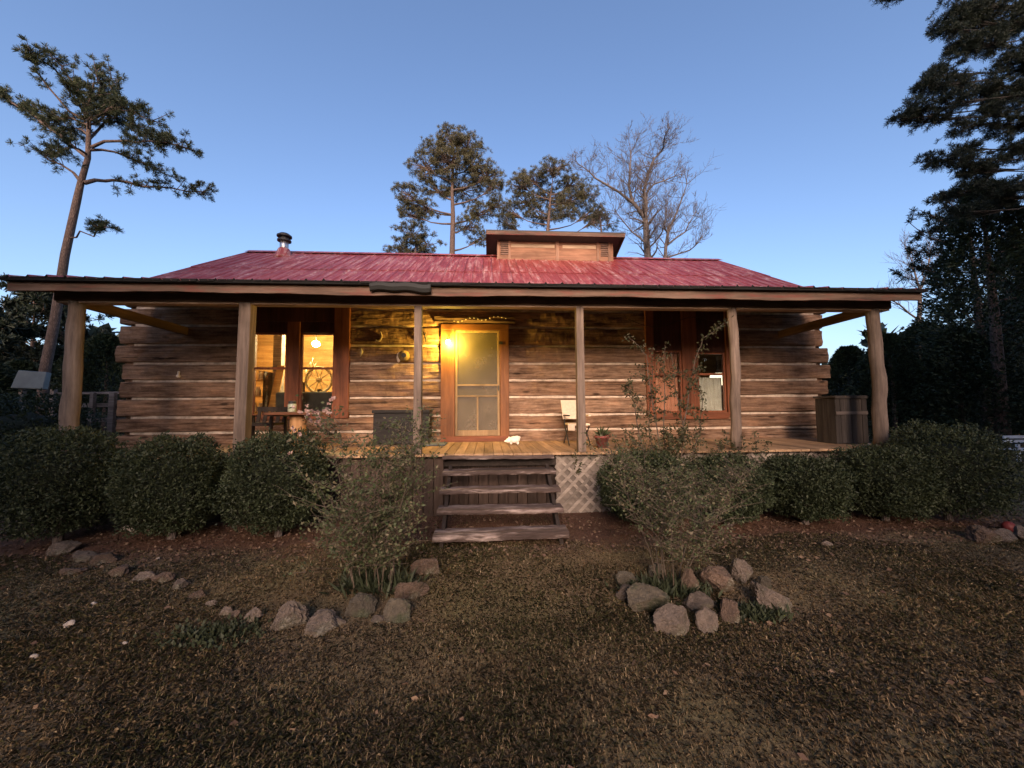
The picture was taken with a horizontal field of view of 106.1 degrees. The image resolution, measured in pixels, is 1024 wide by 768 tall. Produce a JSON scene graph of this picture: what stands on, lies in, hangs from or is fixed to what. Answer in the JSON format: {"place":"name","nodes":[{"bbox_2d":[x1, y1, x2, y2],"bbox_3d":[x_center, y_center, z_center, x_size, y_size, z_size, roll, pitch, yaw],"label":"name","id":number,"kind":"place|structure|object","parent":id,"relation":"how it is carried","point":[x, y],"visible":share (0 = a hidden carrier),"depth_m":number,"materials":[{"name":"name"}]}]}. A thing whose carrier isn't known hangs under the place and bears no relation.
{"place":"outdoors","nodes":[
{"label":"outdoors","id":0,"kind":"place"},
{"bbox_2d":[303,359,315,391],"bbox_3d":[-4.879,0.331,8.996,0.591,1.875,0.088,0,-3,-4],"label":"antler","id":1,"kind":"object","parent":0,"point":[309,375],"visible":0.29,"depth_m":9.01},
{"bbox_2d":[0,431,1023,767],"bbox_3d":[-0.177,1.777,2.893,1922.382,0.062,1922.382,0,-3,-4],"label":"ground","id":2,"kind":"structure","parent":0,"point":[142,545],"depth_m":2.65,"materials":[{"name":"plant"}]},
{"bbox_2d":[0,303,42,363],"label":"pine tree","id":3,"kind":"object","parent":2,"relation":"on","point":[8,323],"visible":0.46,"depth_m":18.64,"materials":[{"name":"green plant"}]},
{"bbox_2d":[0,362,57,415],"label":"cedar tree","id":4,"kind":"object","parent":2,"relation":"on","point":[8,374],"visible":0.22,"depth_m":14.19,"materials":[{"name":"green plant"}]},
{"bbox_2d":[11,370,57,416],"bbox_3d":[-13.217,1.015,10.629,1.017,2.812,0.335,0,-3,-4],"label":"well cover","id":5,"kind":"object","parent":2,"relation":"on","point":[26,380],"visible":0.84,"depth_m":10.64,"materials":[{"name":"metal"}]},
{"bbox_2d":[0,272,87,367],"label":"pine tree","id":6,"kind":"object","parent":2,"relation":"on","point":[32,299],"visible":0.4,"depth_m":20.07,"materials":[{"name":"green plant"}]},
{"bbox_2d":[0,387,108,484],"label":"shrub","id":7,"kind":"object","parent":2,"relation":"on","point":[19,419],"visible":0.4,"depth_m":7.38,"materials":[{"name":"green plant"}]},
{"bbox_2d":[0,359,116,433],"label":"cedar tree","id":8,"kind":"object","parent":2,"relation":"on","point":[25,365],"visible":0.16,"depth_m":16.53,"materials":[{"name":"green plant"}]},
{"bbox_2d":[46,540,81,555],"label":"rock","id":9,"kind":"object","parent":2,"relation":"on","point":[60,547],"visible":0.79,"depth_m":4.29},
{"bbox_2d":[14,304,114,363],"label":"pine tree","id":10,"kind":"object","parent":2,"relation":"on","point":[89,326],"visible":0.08,"depth_m":22.98,"materials":[{"name":"green plant"}]},
{"bbox_2d":[0,418,136,543],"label":"shrub","id":11,"kind":"object","parent":2,"relation":"on","point":[52,482],"visible":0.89,"depth_m":4.43,"materials":[{"name":"green plant"}]},
{"bbox_2d":[59,568,88,575],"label":"rock","id":12,"kind":"object","parent":2,"relation":"on","point":[69,571],"visible":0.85,"depth_m":3.72,"materials":[{"name":"stone"}]},
{"bbox_2d":[72,550,96,562],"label":"rock","id":13,"kind":"object","parent":2,"relation":"on","point":[82,556],"visible":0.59,"depth_m":4.08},
{"bbox_2d":[48,333,125,450],"bbox_3d":[-15.900,0.321,14.873,4.634,4.762,4.232,-2,-4,29],"label":"cedar tree","id":14,"kind":"object","parent":2,"relation":"on","point":[103,345],"visible":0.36,"depth_m":14.60,"materials":[{"name":"green plant"}]},
{"bbox_2d":[50,354,123,434],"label":"cedar tree","id":15,"kind":"object","parent":2,"relation":"on","point":[59,361],"visible":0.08,"depth_m":17.28,"materials":[{"name":"green plant"}]},
{"bbox_2d":[54,392,125,452],"bbox_3d":[-9.611,1.227,8.743,1.548,2.119,0.167,0,-3,-4],"label":"rail fence","id":16,"kind":"object","parent":2,"relation":"on","point":[111,418],"visible":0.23,"depth_m":8.75,"materials":[{"name":"grey wood"}]},
{"bbox_2d":[89,552,116,565],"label":"rock","id":17,"kind":"object","parent":2,"relation":"on","point":[97,559],"visible":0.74,"depth_m":4.00,"materials":[{"name":"stone"}]},
{"bbox_2d":[0,34,218,414],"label":"pine tree","id":18,"kind":"object","parent":2,"relation":"on","point":[116,103],"visible":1,"depth_m":13.43,"materials":[{"name":"green plant"}]},
{"bbox_2d":[108,564,128,576],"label":"rock","id":19,"kind":"object","parent":2,"relation":"on","point":[120,570],"visible":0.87,"depth_m":3.70,"materials":[{"name":"stone"}]},
{"bbox_2d":[132,571,154,580],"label":"rock","id":20,"kind":"object","parent":2,"relation":"on","point":[142,575],"visible":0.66,"depth_m":3.63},
{"bbox_2d":[151,572,174,582],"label":"rock","id":21,"kind":"object","parent":2,"relation":"on","point":[164,577],"visible":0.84,"depth_m":3.57,"materials":[{"name":"stone"}]},
{"bbox_2d":[101,429,229,539],"bbox_3d":[-4.168,1.255,4.817,1.298,1.389,1.253,0,-3,-4],"label":"shrub","id":22,"kind":"object","parent":2,"relation":"on","point":[170,485],"visible":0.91,"depth_m":4.49,"materials":[{"name":"green plant"}]},
{"bbox_2d":[172,578,190,589],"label":"rock","id":23,"kind":"object","parent":2,"relation":"on","point":[178,584],"visible":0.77,"depth_m":3.48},
{"bbox_2d":[189,589,206,598],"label":"rock","id":24,"kind":"object","parent":2,"relation":"on","point":[200,593],"visible":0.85,"depth_m":3.30,"materials":[{"name":"stone"}]},
{"bbox_2d":[133,608,274,651],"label":"weed clump","id":25,"kind":"object","parent":2,"relation":"on","point":[224,629],"visible":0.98,"depth_m":2.72,"materials":[{"name":"green plant"}]},
{"bbox_2d":[218,606,232,615],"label":"rock","id":26,"kind":"object","parent":2,"relation":"on","point":[226,610],"visible":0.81,"depth_m":3.00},
{"bbox_2d":[244,607,263,621],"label":"rock","id":27,"kind":"object","parent":2,"relation":"on","point":[254,612],"visible":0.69,"depth_m":2.92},
{"bbox_2d":[197,423,336,536],"bbox_3d":[-2.926,1.218,4.843,1.327,1.450,1.222,0,-3,-4],"label":"shrub","id":28,"kind":"object","parent":2,"relation":"on","point":[266,473],"visible":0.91,"depth_m":4.56,"materials":[{"name":"green plant"}]},
{"bbox_2d":[270,600,309,630],"bbox_3d":[-1.648,1.747,2.862,0.271,0.275,0.231,0,-3,-4],"label":"rock","id":29,"kind":"object","parent":2,"relation":"on","point":[291,613],"visible":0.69,"depth_m":2.81,"materials":[{"name":"stone"}]},
{"bbox_2d":[303,608,337,636],"bbox_3d":[-1.386,1.750,2.795,0.248,0.173,0.229,0,-3,-4],"label":"rock","id":30,"kind":"object","parent":2,"relation":"on","point":[321,622],"visible":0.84,"depth_m":2.76,"materials":[{"name":"stone"}]},
{"bbox_2d":[336,617,346,626],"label":"rock","id":31,"kind":"object","parent":2,"relation":"on","point":[340,621],"visible":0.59,"depth_m":2.83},
{"bbox_2d":[344,592,377,617],"bbox_3d":[-1.185,1.756,2.994,0.248,0.230,0.137,0,-3,-4],"label":"rock","id":32,"kind":"object","parent":2,"relation":"on","point":[362,604],"visible":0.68,"depth_m":2.96,"materials":[{"name":"stone"}]},
{"bbox_2d":[272,394,457,591],"bbox_3d":[-1.245,0.966,3.429,1.429,1.740,1.379,2,-4,-39],"label":"rose bush","id":33,"kind":"object","parent":2,"relation":"on","point":[385,539],"visible":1,"depth_m":3.29,"materials":[{"name":"green plant"}]},
{"bbox_2d":[319,565,429,599],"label":"weed clump","id":34,"kind":"object","parent":2,"relation":"on","point":[372,582],"visible":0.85,"depth_m":3.37,"materials":[{"name":"green plant"}]},
{"bbox_2d":[371,615,384,623],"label":"rock","id":35,"kind":"object","parent":2,"relation":"on","point":[377,618],"visible":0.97,"depth_m":2.87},
{"bbox_2d":[383,598,410,622],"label":"rock","id":36,"kind":"object","parent":2,"relation":"on","point":[397,610],"visible":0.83,"depth_m":2.89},
{"bbox_2d":[394,582,429,599],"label":"rock","id":37,"kind":"object","parent":2,"relation":"on","point":[408,590],"visible":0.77,"depth_m":3.24,"materials":[{"name":"stone"}]},
{"bbox_2d":[381,218,446,253],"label":"pine tree","id":38,"kind":"object","parent":2,"relation":"on","point":[417,239],"visible":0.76,"depth_m":21.95,"materials":[{"name":"green plant"}]},
{"bbox_2d":[410,558,440,574],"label":"rock","id":39,"kind":"object","parent":2,"relation":"on","point":[427,566],"visible":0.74,"depth_m":3.68,"materials":[{"name":"stone"}]},
{"bbox_2d":[390,121,511,253],"bbox_3d":[-4.125,-7.225,26.372,8.397,21.224,3.593,0,-3,-4],"label":"pine tree","id":40,"kind":"object","parent":2,"relation":"on","point":[467,153],"visible":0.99,"depth_m":26.35,"materials":[{"name":"green plant"}]},
{"bbox_2d":[0,229,929,547],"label":"log cabin","id":41,"kind":"object","parent":2,"relation":"on","point":[220,333],"visible":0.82,"depth_m":7.55,"materials":[{"name":"brown wood"}]},
{"bbox_2d":[230,407,289,444],"bbox_3d":[-4.206,0.740,6.492,0.660,0.708,0.650,0,-3,-4],"label":"porch chair","id":42,"kind":"object","parent":41,"relation":"on","point":[270,423],"visible":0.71,"depth_m":6.70,"materials":[{"name":"brown wood"}]},
{"bbox_2d":[255,371,272,412],"bbox_3d":[-5.596,0.485,8.353,0.570,1.500,0.300,0,-3,-4],"label":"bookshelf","id":43,"kind":"object","parent":41,"relation":"on","point":[267,383],"visible":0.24,"depth_m":8.33,"materials":[{"name":"brown wood"}]},
{"bbox_2d":[252,333,286,415],"bbox_3d":[-4.722,-0.191,7.530,0.650,1.630,0.070,0,-3,-4],"label":"window","id":44,"kind":"structure","parent":41,"relation":"in","point":[255,361],"depth_m":7.52,"materials":[{"name":"brown glass"}]},
{"bbox_2d":[268,365,284,411],"bbox_3d":[-5.165,0.406,8.330,0.161,1.663,0.460,-1,-3,9],"label":"leaning board","id":45,"kind":"object","parent":41,"relation":"on","point":[277,383],"visible":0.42,"depth_m":8.42,"materials":[{"name":"brown wood"}]},
{"bbox_2d":[262,412,325,451],"bbox_3d":[-3.474,0.764,6.211,0.784,0.621,0.560,0,-3,-4],"label":"porch table","id":46,"kind":"object","parent":41,"relation":"on","point":[296,421],"visible":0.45,"depth_m":6.11,"materials":[{"name":"brown wood"}]},
{"bbox_2d":[288,401,296,411],"bbox_3d":[-3.530,0.361,6.181,0.124,0.180,0.122,0,-3,-4],"label":"tall jar","id":47,"kind":"object","parent":46,"relation":"on","point":[291,403],"visible":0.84,"depth_m":6.13,"materials":[{"name":"white ceramic"}]},
{"bbox_2d":[275,392,331,411],"bbox_3d":[-3.884,0.707,8.422,2.100,1.044,0.850,0,-3,-4],"label":"sofa","id":48,"kind":"object","parent":41,"relation":"on","point":[313,400],"visible":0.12,"depth_m":8.00,"materials":[{"name":"fabric"}]},
{"bbox_2d":[305,366,331,391],"bbox_3d":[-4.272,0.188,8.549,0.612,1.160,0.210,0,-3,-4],"label":"wagon wheel","id":49,"kind":"object","parent":48,"relation":"on","point":[318,379],"visible":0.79,"depth_m":8.51,"materials":[{"name":"brown wood"}]},
{"bbox_2d":[299,333,333,415],"bbox_3d":[-3.829,-0.193,7.586,0.660,1.630,0.070,0,-3,-4],"label":"window","id":50,"kind":"structure","parent":41,"relation":"in","point":[302,368],"depth_m":7.57,"materials":[{"name":"brown glass"}]},
{"bbox_2d":[372,410,432,444],"bbox_3d":[-2.025,0.800,7.163,1.031,0.638,0.440,0,-3,-4],"label":"storage chest","id":51,"kind":"object","parent":41,"relation":"on","point":[378,416],"visible":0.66,"depth_m":6.97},
{"bbox_2d":[397,350,409,362],"bbox_3d":[-2.143,-0.541,7.575,0.255,0.244,0.189,0,-3,-4],"label":"bird gourd","id":52,"kind":"object","parent":41,"relation":"attached to","point":[403,355],"visible":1,"depth_m":7.52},
{"bbox_2d":[423,442,447,445],"bbox_3d":[-1.467,1.092,6.994,0.548,0.026,0.450,0,-3,-4],"label":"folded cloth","id":53,"kind":"object","parent":41,"relation":"on","point":[436,444],"visible":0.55,"depth_m":6.87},
{"bbox_2d":[455,330,502,435],"bbox_3d":[-0.656,-0.027,7.696,0.945,2.110,0.063,0,-3,-4],"label":"screen door","id":54,"kind":"structure","parent":41,"relation":"in","point":[477,372],"depth_m":7.70,"materials":[{"name":"brown wood"}]},
{"bbox_2d":[451,315,509,321],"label":"string lights","id":55,"kind":"object","parent":41,"relation":"attached to","point":[481,320],"visible":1,"depth_m":7.69,"materials":[{"name":"yellow metal"}]},
{"bbox_2d":[504,436,519,443],"bbox_3d":[0.005,1.016,6.965,0.297,0.162,0.123,0,-3,-4],"label":"garden ornament","id":56,"kind":"object","parent":41,"relation":"on","point":[513,439],"visible":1,"depth_m":6.93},
{"bbox_2d":[561,400,590,445],"bbox_3d":[1.154,0.692,7.010,0.443,0.808,0.545,0,-3,-4],"label":"folding chair","id":57,"kind":"object","parent":41,"relation":"on","point":[568,407],"visible":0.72,"depth_m":7.18,"materials":[{"name":"beige fabric"}]},
{"bbox_2d":[594,426,610,447],"bbox_3d":[1.512,0.862,6.379,0.322,0.370,0.313,0,-3,-4],"label":"flower pot","id":58,"kind":"object","parent":41,"relation":"on","point":[603,432],"visible":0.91,"depth_m":6.31,"materials":[{"name":"red ceramic"}]},
{"bbox_2d":[655,353,678,410],"bbox_3d":[3.231,-0.046,8.136,0.590,1.300,0.053,0,-3,-4],"label":"curtain","id":59,"kind":"object","parent":41,"relation":"hanging from","point":[671,403],"visible":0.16,"depth_m":8.14,"materials":[{"name":"fabric"}]},
{"bbox_2d":[654,350,682,412],"bbox_3d":[3.239,-0.053,8.020,0.600,1.290,0.070,0,-3,-4],"label":"window","id":60,"kind":"structure","parent":41,"relation":"in","point":[655,351],"depth_m":8.01,"materials":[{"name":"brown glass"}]},
{"bbox_2d":[628,317,721,326],"bbox_3d":[3.402,-1.284,7.969,2.046,0.226,0.014,0,-3,-4],"label":"slack cable","id":61,"kind":"object","parent":41,"relation":"attached to","point":[675,321],"visible":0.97,"depth_m":7.97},
{"bbox_2d":[699,377,722,410],"bbox_3d":[4.171,0.231,8.178,0.610,0.740,0.053,0,-3,-4],"label":"curtain","id":62,"kind":"object","parent":41,"relation":"hanging from","point":[711,387],"visible":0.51,"depth_m":8.18,"materials":[{"name":"fabric"}]},
{"bbox_2d":[697,353,726,411],"bbox_3d":[4.172,-0.035,8.078,0.610,1.250,0.070,0,-3,-4],"label":"window","id":63,"kind":"structure","parent":41,"relation":"in","point":[722,354],"depth_m":8.07,"materials":[{"name":"brown glass"}]},
{"bbox_2d":[813,396,868,443],"bbox_3d":[5.894,0.629,6.899,0.617,0.831,0.455,0,-3,-4],"label":"wooden box","id":64,"kind":"object","parent":41,"relation":"on","point":[841,419],"visible":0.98,"depth_m":6.71,"materials":[{"name":"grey wood"}]},
{"bbox_2d":[0,505,1023,767],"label":"fallen leaves","id":65,"kind":"object","parent":2,"relation":"on","point":[802,755],"visible":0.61,"depth_m":4.48,"materials":[{"name":"brown plant"}]},
{"bbox_2d":[2,308,1023,434],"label":"distant woods","id":66,"kind":"object","parent":2,"relation":"on","point":[107,326],"depth_m":25.14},
{"bbox_2d":[495,154,611,231],"bbox_3d":[3.422,-7.165,30.800,9.704,21.544,4.420,0,-3,-4],"label":"pine tree","id":67,"kind":"object","parent":2,"relation":"on","point":[523,180],"visible":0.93,"depth_m":31.02,"materials":[{"name":"green plant"}]},
{"bbox_2d":[584,202,619,231],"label":"pine tree","id":68,"kind":"object","parent":2,"relation":"on","point":[599,214],"visible":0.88,"depth_m":28.21,"materials":[{"name":"green plant"}]},
{"bbox_2d":[616,584,630,600],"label":"rock","id":69,"kind":"object","parent":2,"relation":"on","point":[621,593],"visible":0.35,"depth_m":3.16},
{"bbox_2d":[616,571,637,585],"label":"rock","id":70,"kind":"object","parent":2,"relation":"on","point":[624,577],"visible":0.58,"depth_m":3.39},
{"bbox_2d":[557,108,697,256],"bbox_3d":[7.936,-7.460,24.948,9.810,21.180,4.937,0,-3,-4],"label":"bare tree","id":71,"kind":"object","parent":2,"relation":"on","point":[643,212],"visible":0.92,"depth_m":25.15,"materials":[{"name":"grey plant"}]},
{"bbox_2d":[594,448,697,527],"bbox_3d":[1.787,1.393,5.136,1.459,1.075,1.127,0,-3,-4],"label":"shrub","id":72,"kind":"object","parent":2,"relation":"on","point":[606,499],"visible":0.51,"depth_m":4.91,"materials":[{"name":"green plant"}]},
{"bbox_2d":[626,582,669,611],"bbox_3d":[1.069,1.715,3.047,0.360,0.269,0.236,0,-3,-4],"label":"rock","id":73,"kind":"object","parent":2,"relation":"on","point":[641,597],"visible":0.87,"depth_m":2.97,"materials":[{"name":"stone"}]},
{"bbox_2d":[648,562,664,576],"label":"rock","id":74,"kind":"object","parent":2,"relation":"on","point":[652,569],"visible":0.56,"depth_m":3.59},
{"bbox_2d":[604,568,723,604],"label":"weed clump","id":75,"kind":"object","parent":2,"relation":"on","point":[667,587],"visible":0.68,"depth_m":3.28,"materials":[{"name":"green plant"}]},
{"bbox_2d":[571,315,771,477],"bbox_3d":[2.244,0.480,5.483,2.831,2.883,0.778,0,-3,-4],"label":"climbing rose","id":76,"kind":"object","parent":2,"relation":"on","point":[674,439],"visible":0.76,"depth_m":5.50,"materials":[{"name":"plant"}]},
{"bbox_2d":[653,603,689,635],"bbox_3d":[1.150,1.720,2.780,0.257,0.239,0.201,-1,-4,16],"label":"rock","id":77,"kind":"object","parent":2,"relation":"on","point":[670,618],"visible":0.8,"depth_m":2.72,"materials":[{"name":"stone"}]},
{"bbox_2d":[580,431,773,586],"bbox_3d":[1.586,1.129,3.590,1.776,1.401,1.520,2,-4,-39],"label":"rose bush","id":78,"kind":"object","parent":2,"relation":"on","point":[700,527],"visible":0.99,"depth_m":3.33,"materials":[{"name":"green plant"}]},
{"bbox_2d":[639,153,726,257],"bbox_3d":[9.926,-5.406,22.891,4.742,16.804,4.299,-3,-5,41],"label":"bare tree","id":79,"kind":"object","parent":2,"relation":"on","point":[668,228],"visible":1,"depth_m":23.09,"materials":[{"name":"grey plant"}]},
{"bbox_2d":[680,566,699,591],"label":"rock","id":80,"kind":"object","parent":2,"relation":"on","point":[689,579],"visible":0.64,"depth_m":3.30,"materials":[{"name":"stone"}]},
{"bbox_2d":[682,591,713,612],"bbox_3d":[1.472,1.742,3.056,0.232,0.156,0.200,0,-3,-4],"label":"rock","id":81,"kind":"object","parent":2,"relation":"on","point":[697,601],"visible":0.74,"depth_m":3.02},
{"bbox_2d":[694,606,718,633],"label":"rock","id":82,"kind":"object","parent":2,"relation":"on","point":[706,619],"visible":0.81,"depth_m":2.75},
{"bbox_2d":[700,565,734,591],"bbox_3d":[1.768,1.692,3.319,0.268,0.205,0.235,0,-3,-4],"label":"rock","id":83,"kind":"object","parent":2,"relation":"on","point":[719,578],"visible":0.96,"depth_m":3.26,"materials":[{"name":"stone"}]},
{"bbox_2d":[719,598,740,623],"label":"rock","id":84,"kind":"object","parent":2,"relation":"on","point":[729,611],"visible":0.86,"depth_m":2.87,"materials":[{"name":"stone"}]},
{"bbox_2d":[687,450,782,525],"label":"shrub","id":85,"kind":"object","parent":2,"relation":"on","point":[765,500],"visible":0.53,"depth_m":4.89,"materials":[{"name":"green plant"}]},
{"bbox_2d":[729,558,752,584],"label":"rock","id":86,"kind":"object","parent":2,"relation":"on","point":[741,572],"visible":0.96,"depth_m":3.50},
{"bbox_2d":[718,600,799,624],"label":"weed clump","id":87,"kind":"object","parent":2,"relation":"on","point":[753,611],"visible":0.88,"depth_m":2.90,"materials":[{"name":"green plant"}]},
{"bbox_2d":[757,575,771,588],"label":"rock","id":88,"kind":"object","parent":2,"relation":"on","point":[765,581],"visible":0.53,"depth_m":3.35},
{"bbox_2d":[750,581,792,612],"bbox_3d":[2.091,1.740,3.104,0.282,0.247,0.280,0,-3,-4],"label":"rock","id":89,"kind":"object","parent":2,"relation":"on","point":[762,594],"visible":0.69,"depth_m":3.04,"materials":[{"name":"stone"}]},
{"bbox_2d":[756,452,861,524],"bbox_3d":[3.969,1.418,5.275,1.135,1.013,1.152,0,-3,-4],"label":"shrub","id":90,"kind":"object","parent":2,"relation":"on","point":[809,488],"visible":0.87,"depth_m":4.96,"materials":[{"name":"green plant"}]},
{"bbox_2d":[822,345,921,441],"bbox_3d":[14.000,0.472,16.080,4.478,4.194,5.097,2,-4,-36],"label":"cedar tree","id":91,"kind":"object","parent":2,"relation":"on","point":[842,358],"visible":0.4,"depth_m":15.66,"materials":[{"name":"green plant"}]},
{"bbox_2d":[825,441,951,521],"bbox_3d":[5.144,1.368,5.379,1.332,1.110,1.300,0,-3,-4],"label":"shrub","id":92,"kind":"object","parent":2,"relation":"on","point":[893,487],"visible":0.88,"depth_m":5.03,"materials":[{"name":"green plant"}]},
{"bbox_2d":[878,230,944,346],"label":"bare tree","id":93,"kind":"object","parent":2,"relation":"on","point":[913,285],"visible":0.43,"depth_m":20.76,"materials":[{"name":"grey plant"}]},
{"bbox_2d":[839,332,990,447],"bbox_3d":[13.605,0.267,13.780,4.030,4.340,4.634,0,-3,-4],"label":"cedar tree","id":94,"kind":"object","parent":2,"relation":"on","point":[896,347],"visible":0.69,"depth_m":13.30,"materials":[{"name":"green plant"}]},
{"bbox_2d":[868,321,1021,439],"bbox_3d":[18.445,-0.099,17.307,5.097,5.483,5.855,2,-4,-40],"label":"cedar tree","id":95,"kind":"object","parent":2,"relation":"on","point":[910,343],"visible":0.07,"depth_m":17.17,"materials":[{"name":"green plant"}]},
{"bbox_2d":[870,0,1023,226],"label":"pine tree","id":96,"kind":"object","parent":2,"relation":"on","point":[983,22],"visible":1,"depth_m":11.28,"materials":[{"name":"green plant"}]},
{"bbox_2d":[877,418,1023,521],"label":"shrub","id":97,"kind":"object","parent":2,"relation":"on","point":[972,470],"visible":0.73,"depth_m":4.94,"materials":[{"name":"green plant"}]},
{"bbox_2d":[887,177,1023,453],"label":"cedar tree","id":98,"kind":"object","parent":2,"relation":"on","point":[956,254],"visible":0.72,"depth_m":12.54,"materials":[{"name":"green plant"}]},
{"bbox_2d":[887,325,1023,451],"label":"cedar tree","id":99,"kind":"object","parent":2,"relation":"on","point":[1010,378],"visible":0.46,"depth_m":12.90,"materials":[{"name":"green plant"}]},
{"bbox_2d":[888,164,1023,444],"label":"pine tree","id":100,"kind":"object","parent":2,"relation":"on","point":[937,227],"visible":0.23,"depth_m":15.73,"materials":[{"name":"green plant"}]},
{"bbox_2d":[965,525,1001,543],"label":"rock","id":101,"kind":"object","parent":2,"relation":"on","point":[979,533],"visible":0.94,"depth_m":4.45,"materials":[{"name":"stone"}]},
{"bbox_2d":[947,280,1023,430],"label":"cedar tree","id":102,"kind":"object","parent":2,"relation":"on","point":[1010,323],"visible":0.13,"depth_m":15.04,"materials":[{"name":"green plant"}]},
{"bbox_2d":[955,240,1023,416],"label":"cedar tree","id":103,"kind":"object","parent":2,"relation":"on","point":[985,291],"visible":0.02,"depth_m":21.24,"materials":[{"name":"green plant"}]},
{"bbox_2d":[994,528,1017,542],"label":"rock","id":104,"kind":"object","parent":2,"relation":"on","point":[1007,535],"visible":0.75,"depth_m":4.46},
{"bbox_2d":[1000,521,1014,531],"bbox_3d":[6.213,1.785,4.817,0.132,0.132,0.131,0,-3,-4],"label":"red ball","id":105,"kind":"object","parent":2,"relation":"on","point":[1008,525],"visible":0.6,"depth_m":4.79,"materials":[{"name":"rubber"}]},
{"bbox_2d":[1002,435,1023,461],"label":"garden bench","id":106,"kind":"object","parent":2,"relation":"on","point":[1017,441],"visible":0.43,"depth_m":10.89,"materials":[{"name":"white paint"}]},
{"bbox_2d":[1013,525,1023,539],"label":"rock","id":107,"kind":"object","parent":2,"relation":"on","point":[1018,532],"visible":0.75,"depth_m":4.55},
{"bbox_2d":[0,0,1023,364],"label":"sky","id":108,"kind":"structure","parent":0,"point":[304,115],"materials":[{"name":"blue"}]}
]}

